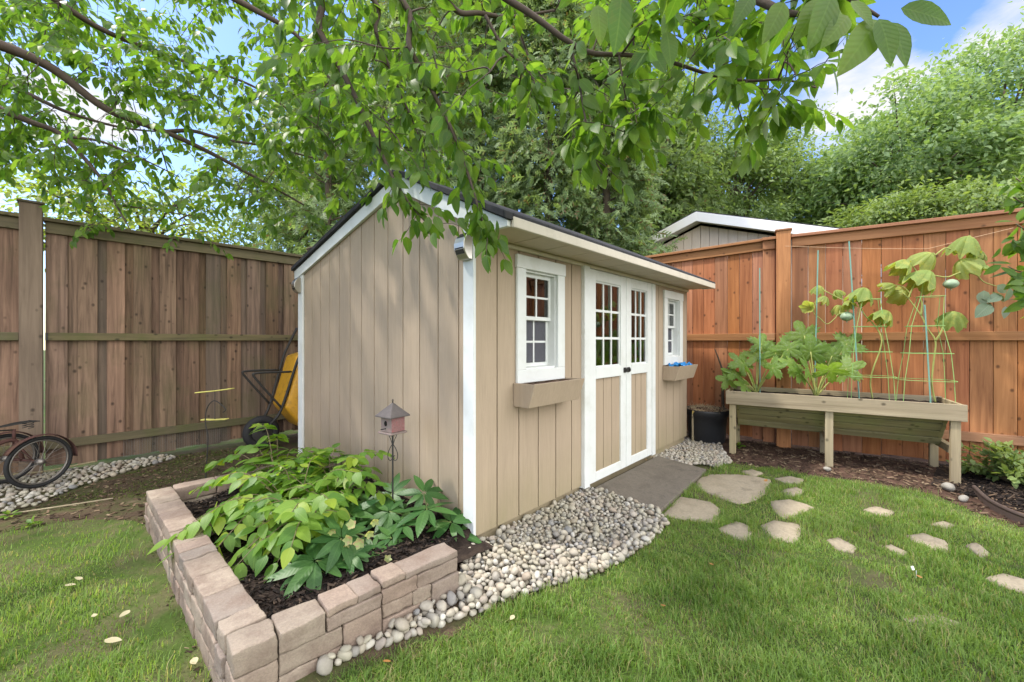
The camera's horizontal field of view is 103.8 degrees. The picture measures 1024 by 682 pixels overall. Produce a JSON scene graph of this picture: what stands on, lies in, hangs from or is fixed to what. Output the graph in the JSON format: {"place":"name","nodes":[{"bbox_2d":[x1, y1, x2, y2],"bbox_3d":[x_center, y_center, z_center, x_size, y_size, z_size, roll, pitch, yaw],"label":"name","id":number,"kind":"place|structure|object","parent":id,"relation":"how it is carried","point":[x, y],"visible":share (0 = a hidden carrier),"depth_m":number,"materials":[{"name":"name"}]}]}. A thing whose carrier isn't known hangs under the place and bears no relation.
{"place":"outdoors","nodes":[
{"label":"outdoors","id":0,"kind":"place"},
{"bbox_2d":[0,454,175,511],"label":"gravel","id":1,"kind":"structure","parent":0,"point":[48,488],"depth_m":3.44,"materials":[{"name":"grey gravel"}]},
{"bbox_2d":[0,420,77,488],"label":"bicycle","id":2,"kind":"object","parent":1,"relation":"on","point":[7,458],"visible":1,"depth_m":3.29,"materials":[{"name":"black rubber"}]},
{"bbox_2d":[0,461,94,476],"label":"garden cane","id":3,"kind":"object","parent":1,"relation":"on","point":[55,468],"visible":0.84,"depth_m":3.64,"materials":[{"name":"brown wood"}]},
{"bbox_2d":[183,465,493,622],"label":"bark mulch","id":4,"kind":"object","parent":0,"point":[268,586],"visible":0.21,"depth_m":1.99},
{"bbox_2d":[147,451,374,572],"bbox_3d":[-1.463,0.933,2.333,1.105,0.387,0.977,0,0,43],"label":"arching shrub","id":5,"kind":"object","parent":4,"relation":"on","point":[215,519],"visible":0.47,"depth_m":2.21,"materials":[{"name":"green plant"}]},
{"bbox_2d":[204,423,336,492],"bbox_3d":[-1.688,0.861,2.937,0.910,0.442,0.782,0,0,43],"label":"arching shrub","id":6,"kind":"object","parent":4,"relation":"on","point":[250,465],"visible":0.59,"depth_m":2.90,"materials":[{"name":"green plant"}]},
{"bbox_2d":[225,491,349,583],"bbox_3d":[-1.079,0.915,1.957,0.550,0.357,0.522,0,0,4],"label":"arching shrub","id":7,"kind":"object","parent":4,"relation":"on","point":[289,532],"visible":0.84,"depth_m":1.90,"materials":[{"name":"green plant"}]},
{"bbox_2d":[240,465,395,537],"bbox_3d":[-1.174,0.963,2.415,0.924,0.314,0.686,0,0,43],"label":"arching shrub","id":8,"kind":"object","parent":4,"relation":"on","point":[348,494],"visible":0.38,"depth_m":2.38,"materials":[{"name":"green plant"}]},
{"bbox_2d":[266,516,377,598],"bbox_3d":[-0.894,1.016,1.901,0.366,0.261,0.449,0,0,43],"label":"hellebore","id":9,"kind":"object","parent":4,"relation":"on","point":[333,552],"visible":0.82,"depth_m":1.88,"materials":[{"name":"green plant"}]},
{"bbox_2d":[279,443,394,492],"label":"arching shrub","id":10,"kind":"object","parent":4,"relation":"on","point":[354,461],"visible":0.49,"depth_m":2.71,"materials":[{"name":"green plant"}]},
{"bbox_2d":[327,519,406,562],"bbox_3d":[-0.739,0.995,2.060,0.416,0.294,0.314,0,0,-2],"label":"hellebore","id":11,"kind":"object","parent":4,"relation":"on","point":[358,543],"visible":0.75,"depth_m":2.06,"materials":[{"name":"green plant"}]},
{"bbox_2d":[341,472,410,533],"bbox_3d":[-0.901,0.996,2.359,0.692,0.258,0.421,0,0,-36],"label":"hellebore","id":12,"kind":"object","parent":4,"relation":"on","point":[362,508],"visible":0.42,"depth_m":2.37,"materials":[{"name":"green plant"}]},
{"bbox_2d":[375,399,409,501],"bbox_3d":[-0.730,0.751,2.443,0.148,0.798,0.159,0,0,36],"label":"birdhouse","id":13,"kind":"object","parent":4,"relation":"on","point":[392,415],"visible":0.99,"depth_m":2.42,"materials":[{"name":"pink wood"}]},
{"bbox_2d":[365,475,481,543],"bbox_3d":[-0.517,1.023,2.300,0.587,0.331,0.591,0,0,43],"label":"hellebore","id":14,"kind":"object","parent":4,"relation":"on","point":[441,526],"visible":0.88,"depth_m":2.28,"materials":[{"name":"green plant"}]},
{"bbox_2d":[0,420,727,681],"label":"yard soil","id":15,"kind":"structure","parent":0,"point":[290,445],"depth_m":3.32,"materials":[{"name":"brown soil"}]},
{"bbox_2d":[0,498,112,515],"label":"garden cane","id":16,"kind":"object","parent":15,"relation":"on","point":[58,506],"visible":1,"depth_m":2.88,"materials":[{"name":"brown wood"}]},
{"bbox_2d":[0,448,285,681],"bbox_3d":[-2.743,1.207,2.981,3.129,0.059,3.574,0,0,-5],"label":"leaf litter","id":17,"kind":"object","parent":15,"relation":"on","point":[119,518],"visible":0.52,"depth_m":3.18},
{"bbox_2d":[2,450,287,681],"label":"moss","id":18,"kind":"object","parent":15,"relation":"on","point":[161,480],"visible":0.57,"depth_m":3.35,"materials":[{"name":"green plant"}]},
{"bbox_2d":[0,198,311,477],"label":"board fence","id":19,"kind":"object","parent":15,"relation":"on","point":[147,336],"visible":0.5,"depth_m":4.12,"materials":[{"name":"brown wood"}]},
{"bbox_2d":[145,486,265,681],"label":"garden wall","id":20,"kind":"structure","parent":15,"relation":"on","point":[215,601],"depth_m":1.69,"materials":[{"name":"stone"}]},
{"bbox_2d":[195,388,233,477],"bbox_3d":[-2.355,0.780,3.181,0.252,0.804,0.137,0,0,-4],"label":"garden spinner","id":21,"kind":"object","parent":15,"relation":"on","point":[205,419],"visible":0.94,"depth_m":3.18,"materials":[{"name":"metal"}]},
{"bbox_2d":[173,453,340,501],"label":"garden wall","id":22,"kind":"structure","parent":15,"relation":"on","point":[183,490],"depth_m":2.77,"materials":[{"name":"stone"}]},
{"bbox_2d":[241,328,297,447],"bbox_3d":[-2.581,0.507,4.602,0.640,1.346,0.873,0,0,43],"label":"wheelbarrow","id":23,"kind":"object","parent":15,"relation":"on","point":[285,400],"visible":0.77,"depth_m":4.45,"materials":[{"name":"yellow paint"}]},
{"bbox_2d":[225,542,458,681],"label":"garden wall","id":24,"kind":"structure","parent":15,"relation":"on","point":[294,644],"depth_m":1.48,"materials":[{"name":"stone"}]},
{"bbox_2d":[291,169,714,540],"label":"garden shed","id":25,"kind":"structure","parent":15,"relation":"on","point":[545,374],"depth_m":2.91,"materials":[{"name":"beige wood"}]},
{"bbox_2d":[291,278,300,292],"bbox_3d":[-2.193,-0.566,4.080,0.090,0.153,0.066,0,0,43],"label":"solar light","id":26,"kind":"object","parent":25,"relation":"attached to","point":[296,285],"visible":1,"depth_m":4.05,"materials":[{"name":"metal"}]},
{"bbox_2d":[454,233,471,260],"bbox_3d":[-0.280,-0.543,2.301,0.090,0.153,0.066,0,0,43],"label":"solar light","id":27,"kind":"object","parent":25,"relation":"attached to","point":[463,248],"visible":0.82,"depth_m":2.28,"materials":[{"name":"metal"}]},
{"bbox_2d":[515,254,565,382],"bbox_3d":[0.172,-0.140,2.763,0.116,0.824,0.524,0,0,43],"label":"window","id":28,"kind":"structure","parent":25,"relation":"in","point":[540,294],"depth_m":2.79,"materials":[{"name":"white paint"}]},
{"bbox_2d":[590,269,627,483],"bbox_3d":[0.810,0.279,3.378,0.066,1.698,0.605,0,0,43],"label":"door","id":29,"kind":"structure","parent":25,"relation":"in","point":[608,369],"depth_m":3.38,"materials":[{"name":"white paint"}]},
{"bbox_2d":[626,278,651,466],"bbox_3d":[1.202,0.279,3.799,0.066,1.698,0.530,0,0,43],"label":"door","id":30,"kind":"structure","parent":25,"relation":"in","point":[638,293],"depth_m":3.81,"materials":[{"name":"white paint"}]},
{"bbox_2d":[663,290,682,364],"bbox_3d":[1.748,-0.143,4.458,0.116,0.795,0.527,0,0,43],"label":"window","id":31,"kind":"structure","parent":25,"relation":"in","point":[672,301],"depth_m":4.53,"materials":[{"name":"white paint"}]},
{"bbox_2d":[384,486,667,637],"bbox_3d":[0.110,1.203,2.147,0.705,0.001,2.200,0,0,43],"label":"gravel bed base","id":32,"kind":"object","parent":15,"relation":"on","point":[519,593],"visible":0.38,"depth_m":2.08,"materials":[{"name":"grey gravel"}]},
{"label":"pebble","id":33,"kind":"object","parent":32,"relation":"on","visible":0},
{"bbox_2d":[470,586,481,598],"bbox_3d":[-0.164,1.145,1.826,0.057,0.040,0.050,0,0,2],"label":"pebble","id":34,"kind":"object","parent":33,"relation":"on","point":[476,591],"visible":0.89,"depth_m":1.81,"materials":[{"name":"beige stone"}]},
{"bbox_2d":[595,456,705,511],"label":"paving slab","id":35,"kind":"structure","parent":15,"relation":"on","point":[660,482],"depth_m":3.32,"materials":[{"name":"grey concrete"}]},
{"bbox_2d":[652,433,732,467],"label":"gravel","id":36,"kind":"structure","parent":15,"relation":"on","point":[697,453],"depth_m":4.22,"materials":[{"name":"grey gravel"}]},
{"bbox_2d":[687,400,728,443],"bbox_3d":[2.337,0.963,4.834,0.562,0.475,0.526,0,0,43],"label":"plant pot","id":37,"kind":"object","parent":36,"relation":"on","point":[710,423],"visible":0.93,"depth_m":4.67,"materials":[{"name":"black plastic"}]},
{"bbox_2d":[645,239,775,442],"bbox_3d":[1.383,-0.026,6.221,4.620,2.492,0.164,0,0,43],"label":"cedar fence","id":38,"kind":"object","parent":15,"relation":"on","point":[707,334],"visible":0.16,"depth_m":5.06,"materials":[{"name":"orange wood"}]},
{"bbox_2d":[687,421,1023,527],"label":"mulch bed","id":39,"kind":"object","parent":15,"relation":"on","point":[842,467],"visible":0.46,"depth_m":3.90,"materials":[{"name":"brown wood"}]},
{"bbox_2d":[726,386,967,483],"bbox_3d":[3.216,0.876,4.092,1.783,0.687,0.644,0,0,33],"label":"planter trough","id":40,"kind":"object","parent":39,"relation":"on","point":[826,414],"visible":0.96,"depth_m":3.86,"materials":[{"name":"grey wood"}]},
{"bbox_2d":[715,333,803,391],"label":"zucchini plant","id":41,"kind":"object","parent":40,"relation":"on","point":[773,352],"visible":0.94,"depth_m":4.43,"materials":[{"name":"green plant"}]},
{"bbox_2d":[759,268,760,392],"bbox_3d":[2.735,-0.104,4.431,0.014,1.405,0.012,0,0,43],"label":"plant stake","id":42,"kind":"object","parent":40,"relation":"on","point":[759,337],"visible":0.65,"depth_m":4.43,"materials":[{"name":"green plastic"}]},
{"bbox_2d":[814,250,818,378],"bbox_3d":[3.150,-0.171,4.159,0.043,1.532,0.012,0,0,33],"label":"plant stake","id":43,"kind":"object","parent":40,"relation":"on","point":[816,302],"visible":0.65,"depth_m":4.15,"materials":[{"name":"green plastic"}]},
{"bbox_2d":[778,320,868,395],"bbox_3d":[3.162,0.194,4.083,0.773,0.835,0.507,0,0,-2],"label":"zucchini plant","id":44,"kind":"object","parent":40,"relation":"on","point":[818,351],"visible":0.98,"depth_m":4.10,"materials":[{"name":"green plant"}]},
{"bbox_2d":[799,285,892,398],"bbox_3d":[3.349,-0.010,4.054,0.721,1.148,0.279,0,0,43],"label":"squash vine","id":45,"kind":"object","parent":40,"relation":"on","point":[863,294],"visible":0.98,"depth_m":4.01,"materials":[{"name":"green plant"}]},
{"bbox_2d":[848,241,859,397],"bbox_3d":[3.402,-0.198,3.993,0.090,1.599,0.012,0,0,33],"label":"plant stake","id":46,"kind":"object","parent":40,"relation":"on","point":[853,311],"visible":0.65,"depth_m":3.99,"materials":[{"name":"green plastic"}]},
{"bbox_2d":[847,298,896,400],"bbox_3d":[3.488,0.096,3.913,0.378,1.008,0.285,0,0,33],"label":"tomato cage","id":47,"kind":"object","parent":40,"relation":"on","point":[893,376],"visible":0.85,"depth_m":3.91,"materials":[{"name":"green metal"}]},
{"bbox_2d":[895,295,957,401],"bbox_3d":[3.808,0.096,3.703,0.399,1.009,0.300,0,0,33],"label":"tomato cage","id":48,"kind":"object","parent":40,"relation":"on","point":[943,353],"visible":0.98,"depth_m":3.69,"materials":[{"name":"green metal"}]},
{"bbox_2d":[924,305,930,402],"bbox_3d":[3.838,0.131,3.707,0.051,0.934,0.012,0,0,33],"label":"plant stake","id":49,"kind":"object","parent":40,"relation":"on","point":[927,354],"visible":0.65,"depth_m":3.71,"materials":[{"name":"green plastic"}]},
{"bbox_2d":[877,235,996,401],"bbox_3d":[3.971,-0.200,3.760,0.867,1.533,0.346,0,0,15],"label":"squash vine","id":50,"kind":"object","parent":40,"relation":"on","point":[922,279],"visible":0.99,"depth_m":3.70,"materials":[{"name":"green plant"}]},
{"bbox_2d":[941,482,954,491],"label":"rock","id":51,"kind":"object","parent":39,"relation":"on","point":[948,487],"visible":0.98,"depth_m":3.21,"materials":[{"name":"white stone"}]},
{"bbox_2d":[931,463,1023,511],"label":"dark mulch bed","id":52,"kind":"object","parent":39,"relation":"on","point":[938,472],"visible":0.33,"depth_m":3.44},
{"bbox_2d":[762,208,1023,464],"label":"cedar fence","id":53,"kind":"object","parent":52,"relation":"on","point":[987,359],"visible":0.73,"depth_m":4.04,"materials":[{"name":"orange wood"}]},
{"bbox_2d":[975,284,1012,317],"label":"trailing vine","id":54,"kind":"object","parent":53,"relation":"attached to","point":[984,307],"visible":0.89,"depth_m":3.49,"materials":[{"name":"green plant"}]},
{"bbox_2d":[946,437,1023,488],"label":"shrub","id":55,"kind":"object","parent":52,"relation":"on","point":[1007,461],"visible":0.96,"depth_m":3.40,"materials":[{"name":"green plant"}]},
{"bbox_2d":[956,470,1023,509],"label":"bark mulch","id":56,"kind":"object","parent":52,"relation":"on","point":[1019,500],"visible":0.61,"depth_m":3.22,"materials":[{"name":"brown wood"}]},
{"bbox_2d":[972,485,1023,524],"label":"lawn edging","id":57,"kind":"object","parent":39,"relation":"on","point":[1002,510],"visible":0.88,"depth_m":2.80,"materials":[{"name":"brown plastic"}]},
{"bbox_2d":[0,350,727,478],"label":"ground","id":58,"kind":"structure","parent":0,"point":[236,440],"depth_m":4.43,"materials":[{"name":"soil"}]},
{"bbox_2d":[0,157,259,272],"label":"leafy tree","id":59,"kind":"object","parent":58,"relation":"on","point":[144,224],"visible":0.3,"depth_m":8.53,"materials":[{"name":"green plant"}]},
{"bbox_2d":[149,47,376,254],"bbox_3d":[-5.118,-2.543,9.418,5.564,7.692,4.926,0,0,43],"label":"leafy tree","id":60,"kind":"object","parent":58,"relation":"on","point":[239,162],"visible":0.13,"depth_m":8.53,"materials":[{"name":"green plant"}]},
{"bbox_2d":[232,31,388,254],"bbox_3d":[-3.426,-2.162,7.735,3.506,7.086,3.632,0,0,-19],"label":"cedar tree","id":61,"kind":"object","parent":58,"relation":"on","point":[328,181],"visible":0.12,"depth_m":7.26,"materials":[{"name":"green plant"}]},
{"bbox_2d":[304,0,474,239],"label":"cedar tree","id":62,"kind":"object","parent":58,"relation":"on","point":[390,21],"visible":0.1,"depth_m":7.77,"materials":[{"name":"green plant"}]},
{"bbox_2d":[344,0,539,187],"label":"leafy tree","id":63,"kind":"object","parent":58,"relation":"on","point":[436,6],"visible":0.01,"depth_m":10.59,"materials":[{"name":"green plant"}]},
{"bbox_2d":[411,0,561,224],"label":"cedar tree","id":64,"kind":"object","parent":58,"relation":"on","point":[477,28],"visible":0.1,"depth_m":8.16,"materials":[{"name":"green plant"}]},
{"bbox_2d":[464,0,636,242],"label":"cedar tree","id":65,"kind":"object","parent":58,"relation":"on","point":[517,193],"visible":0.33,"depth_m":7.28,"materials":[{"name":"green plant"}]},
{"bbox_2d":[497,0,702,212],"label":"leafy tree","id":66,"kind":"object","parent":58,"relation":"on","point":[671,111],"visible":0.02,"depth_m":11.39,"materials":[{"name":"green plant"}]},
{"bbox_2d":[538,0,687,255],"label":"cedar tree","id":67,"kind":"object","parent":58,"relation":"on","point":[639,214],"visible":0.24,"depth_m":6.96,"materials":[{"name":"green plant"}]},
{"bbox_2d":[602,58,748,233],"bbox_3d":[4.459,-3.784,12.427,4.719,10.172,5.639,0,0,43],"label":"leafy tree","id":68,"kind":"object","parent":58,"relation":"on","point":[677,167],"visible":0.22,"depth_m":11.26,"materials":[{"name":"green plant"}]},
{"bbox_2d":[624,90,746,243],"bbox_3d":[5.259,-3.268,13.004,5.207,9.244,5.023,0,0,43],"label":"cedar tree","id":69,"kind":"object","parent":58,"relation":"on","point":[698,201],"visible":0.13,"depth_m":11.96,"materials":[{"name":"green plant"}]},
{"bbox_2d":[664,497,719,522],"bbox_3d":[1.297,1.217,2.857,0.315,0.046,0.460,0,0,38],"label":"flagstone","id":70,"kind":"object","parent":58,"relation":"on","point":[684,508],"visible":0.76,"depth_m":2.84,"materials":[{"name":"beige stone"}]},
{"bbox_2d":[697,474,770,503],"bbox_3d":[1.831,1.216,3.351,0.505,0.048,0.792,0,0,43],"label":"flagstone","id":71,"kind":"object","parent":58,"relation":"on","point":[738,488],"visible":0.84,"depth_m":3.30,"materials":[{"name":"beige stone"}]},
{"bbox_2d":[718,521,751,542],"bbox_3d":[1.443,1.217,2.539,0.256,0.046,0.191,0,0,-31],"label":"flagstone","id":72,"kind":"object","parent":58,"relation":"on","point":[739,529],"visible":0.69,"depth_m":2.54,"materials":[{"name":"beige stone"}]},
{"bbox_2d":[697,63,832,222],"bbox_3d":[7.998,-3.689,14.104,5.539,9.984,6.027,0,0,43],"label":"leafy tree","id":73,"kind":"object","parent":58,"relation":"on","point":[774,165],"visible":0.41,"depth_m":12.83,"materials":[{"name":"green plant"}]},
{"bbox_2d":[761,520,800,543],"bbox_3d":[1.710,1.216,2.558,0.214,0.049,0.324,0,0,43],"label":"flagstone","id":74,"kind":"object","parent":58,"relation":"on","point":[781,529],"visible":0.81,"depth_m":2.53,"materials":[{"name":"beige stone"}]},
{"bbox_2d":[775,476,803,483],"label":"flagstone","id":75,"kind":"object","parent":58,"relation":"on","point":[790,479],"visible":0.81,"depth_m":3.46,"materials":[{"name":"beige stone"}]},
{"bbox_2d":[770,499,813,518],"bbox_3d":[1.975,1.215,2.896,0.380,0.050,0.232,0,0,-24],"label":"flagstone","id":76,"kind":"object","parent":58,"relation":"on","point":[789,506],"visible":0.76,"depth_m":2.89,"materials":[{"name":"beige stone"}]},
{"bbox_2d":[782,487,801,496],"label":"flagstone","id":77,"kind":"object","parent":58,"relation":"on","point":[794,489],"visible":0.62,"depth_m":3.19,"materials":[{"name":"beige stone"}]},
{"bbox_2d":[741,93,857,222],"bbox_3d":[10.374,-3.713,15.112,4.786,10.031,4.569,0,0,12],"label":"leafy tree","id":78,"kind":"object","parent":58,"relation":"on","point":[783,187],"visible":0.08,"depth_m":14.20,"materials":[{"name":"green plant"}]},
{"bbox_2d":[827,537,856,552],"bbox_3d":[1.935,1.215,2.357,0.136,0.050,0.154,0,0,-14],"label":"flagstone","id":79,"kind":"object","parent":58,"relation":"on","point":[838,544],"visible":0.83,"depth_m":2.34,"materials":[{"name":"beige stone"}]},
{"bbox_2d":[750,133,961,225],"bbox_3d":[11.663,-3.030,14.544,6.353,8.669,5.704,0,0,3],"label":"leafy tree","id":80,"kind":"object","parent":58,"relation":"on","point":[806,189],"visible":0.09,"depth_m":13.55,"materials":[{"name":"green plant"}]},
{"bbox_2d":[863,506,893,516],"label":"flagstone","id":81,"kind":"object","parent":58,"relation":"on","point":[876,510],"visible":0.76,"depth_m":2.82,"materials":[{"name":"beige stone"}]},
{"bbox_2d":[884,544,907,555],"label":"flagstone","id":82,"kind":"object","parent":58,"relation":"on","point":[890,547],"visible":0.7,"depth_m":2.31,"materials":[{"name":"beige stone"}]},
{"bbox_2d":[813,170,982,227],"bbox_3d":[7.926,-0.988,8.338,2.651,4.578,2.427,0,0,5],"label":"tall bush","id":83,"kind":"object","parent":58,"relation":"on","point":[884,212],"visible":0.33,"depth_m":7.96,"materials":[{"name":"green plant"}]},
{"bbox_2d":[777,60,1023,226],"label":"leafy tree","id":84,"kind":"object","parent":58,"relation":"on","point":[871,150],"visible":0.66,"depth_m":10.91,"materials":[{"name":"green plant"}]},
{"bbox_2d":[818,162,1023,227],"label":"tall bush","id":85,"kind":"object","parent":58,"relation":"on","point":[984,193],"visible":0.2,"depth_m":7.67,"materials":[{"name":"green plant"}]},
{"bbox_2d":[828,1,1023,179],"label":"leafy tree","id":86,"kind":"object","parent":58,"relation":"on","point":[1005,55],"visible":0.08,"depth_m":12.38,"materials":[{"name":"green plant"}]},
{"bbox_2d":[907,533,950,552],"bbox_3d":[2.490,1.215,2.405,0.184,0.049,0.246,0,0,43],"label":"flagstone","id":87,"kind":"object","parent":58,"relation":"on","point":[927,539],"visible":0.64,"depth_m":2.40,"materials":[{"name":"beige stone"}]},
{"bbox_2d":[905,614,959,628],"bbox_3d":[1.803,1.217,1.721,0.212,0.046,0.080,0,0,-12],"label":"flagstone","id":88,"kind":"object","parent":58,"relation":"on","point":[913,620],"visible":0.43,"depth_m":1.72,"materials":[{"name":"beige stone"}]},
{"bbox_2d":[965,543,988,556],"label":"flagstone","id":89,"kind":"object","parent":58,"relation":"on","point":[976,548],"visible":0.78,"depth_m":2.31,"materials":[{"name":"beige stone"}]},
{"bbox_2d":[987,573,1023,593],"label":"flagstone","id":90,"kind":"object","parent":58,"relation":"on","point":[1013,582],"visible":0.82,"depth_m":1.99,"materials":[{"name":"beige stone"}]},
{"bbox_2d":[0,0,950,274],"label":"cherry tree","id":91,"kind":"object","parent":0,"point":[636,30],"visible":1,"depth_m":1.99,"materials":[{"name":"green plant"}]},
{"bbox_2d":[0,461,1023,681],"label":"lawn","id":92,"kind":"structure","parent":0,"point":[143,565],"depth_m":1.84,"materials":[{"name":"plant"}]},
{"bbox_2d":[296,600,480,681],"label":"soil bank","id":93,"kind":"structure","parent":92,"relation":"on","point":[447,628],"depth_m":1.53,"materials":[{"name":"brown soil"}]},
{"bbox_2d":[316,654,332,675],"bbox_3d":[-0.661,1.150,1.425,0.045,0.068,0.068,-33,6,3],"label":"pebble","id":94,"kind":"object","parent":93,"relation":"on","point":[324,666],"visible":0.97,"depth_m":1.41,"materials":[{"name":"beige stone"}]},
{"bbox_2d":[336,650,351,661],"bbox_3d":[-0.615,1.150,1.473,0.058,0.042,0.055,-10,-34,20],"label":"pebble","id":95,"kind":"object","parent":93,"relation":"on","point":[345,656],"visible":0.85,"depth_m":1.46,"materials":[{"name":"beige stone"}]},
{"bbox_2d":[375,637,385,649],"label":"pebble","id":96,"kind":"object","parent":93,"relation":"on","point":[380,643],"visible":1,"depth_m":1.53,"materials":[{"name":"beige stone"}]},
{"bbox_2d":[391,629,403,642],"bbox_3d":[-0.454,1.163,1.584,0.053,0.037,0.045,0,0,23],"label":"pebble","id":97,"kind":"object","parent":93,"relation":"on","point":[397,634],"visible":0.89,"depth_m":1.57,"materials":[{"name":"beige stone"}]},
{"bbox_2d":[425,611,439,628],"bbox_3d":[-0.332,1.166,1.679,0.070,0.069,0.054,0,0,26],"label":"pebble","id":98,"kind":"object","parent":93,"relation":"on","point":[434,618],"visible":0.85,"depth_m":1.66,"materials":[{"name":"beige stone"}]},
{"bbox_2d":[435,608,446,615],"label":"pebble","id":99,"kind":"object","parent":93,"relation":"on","point":[438,612],"visible":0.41,"depth_m":1.70,"materials":[{"name":"grey stone"}]},
{"bbox_2d":[436,600,446,611],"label":"pebble","id":100,"kind":"object","parent":99,"relation":"on","point":[441,605],"visible":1,"depth_m":1.71,"materials":[{"name":"beige stone"}]},
{"bbox_2d":[447,590,455,605],"bbox_3d":[-0.266,1.133,1.769,0.042,0.034,0.063,4,38,-13],"label":"pebble","id":101,"kind":"object","parent":93,"relation":"on","point":[451,598],"visible":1,"depth_m":1.76,"materials":[{"name":"grey stone"}]},
{"bbox_2d":[983,164,1023,318],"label":"leafy shrub","id":102,"kind":"object","parent":92,"relation":"on","point":[1010,250],"visible":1,"depth_m":2.27,"materials":[{"name":"green plant"}]},
{"bbox_2d":[0,0,1023,349],"label":"sky","id":103,"kind":"structure","parent":0,"point":[972,15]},
{"bbox_2d":[646,211,841,408],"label":"neighbour garage","id":104,"kind":"structure","parent":0,"point":[699,229],"depth_m":7.10,"materials":[{"name":"beige paint"}]},
{"label":"pebble","id":105,"kind":"object","parent":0,"visible":0},
{"bbox_2d":[394,617,409,630],"bbox_3d":[-0.441,1.131,1.606,0.068,0.040,0.062,22,-11,-19],"label":"pebble","id":106,"kind":"object","parent":105,"relation":"on","point":[401,624],"visible":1,"depth_m":1.59,"materials":[{"name":"beige stone"}]},
{"label":"pebble","id":107,"kind":"object","parent":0,"visible":0},
{"bbox_2d":[419,600,433,610],"bbox_3d":[-0.364,1.129,1.711,0.063,0.041,0.049,26,-2,-28],"label":"pebble","id":108,"kind":"object","parent":107,"relation":"on","point":[426,605],"visible":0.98,"depth_m":1.70,"materials":[{"name":"beige stone"}]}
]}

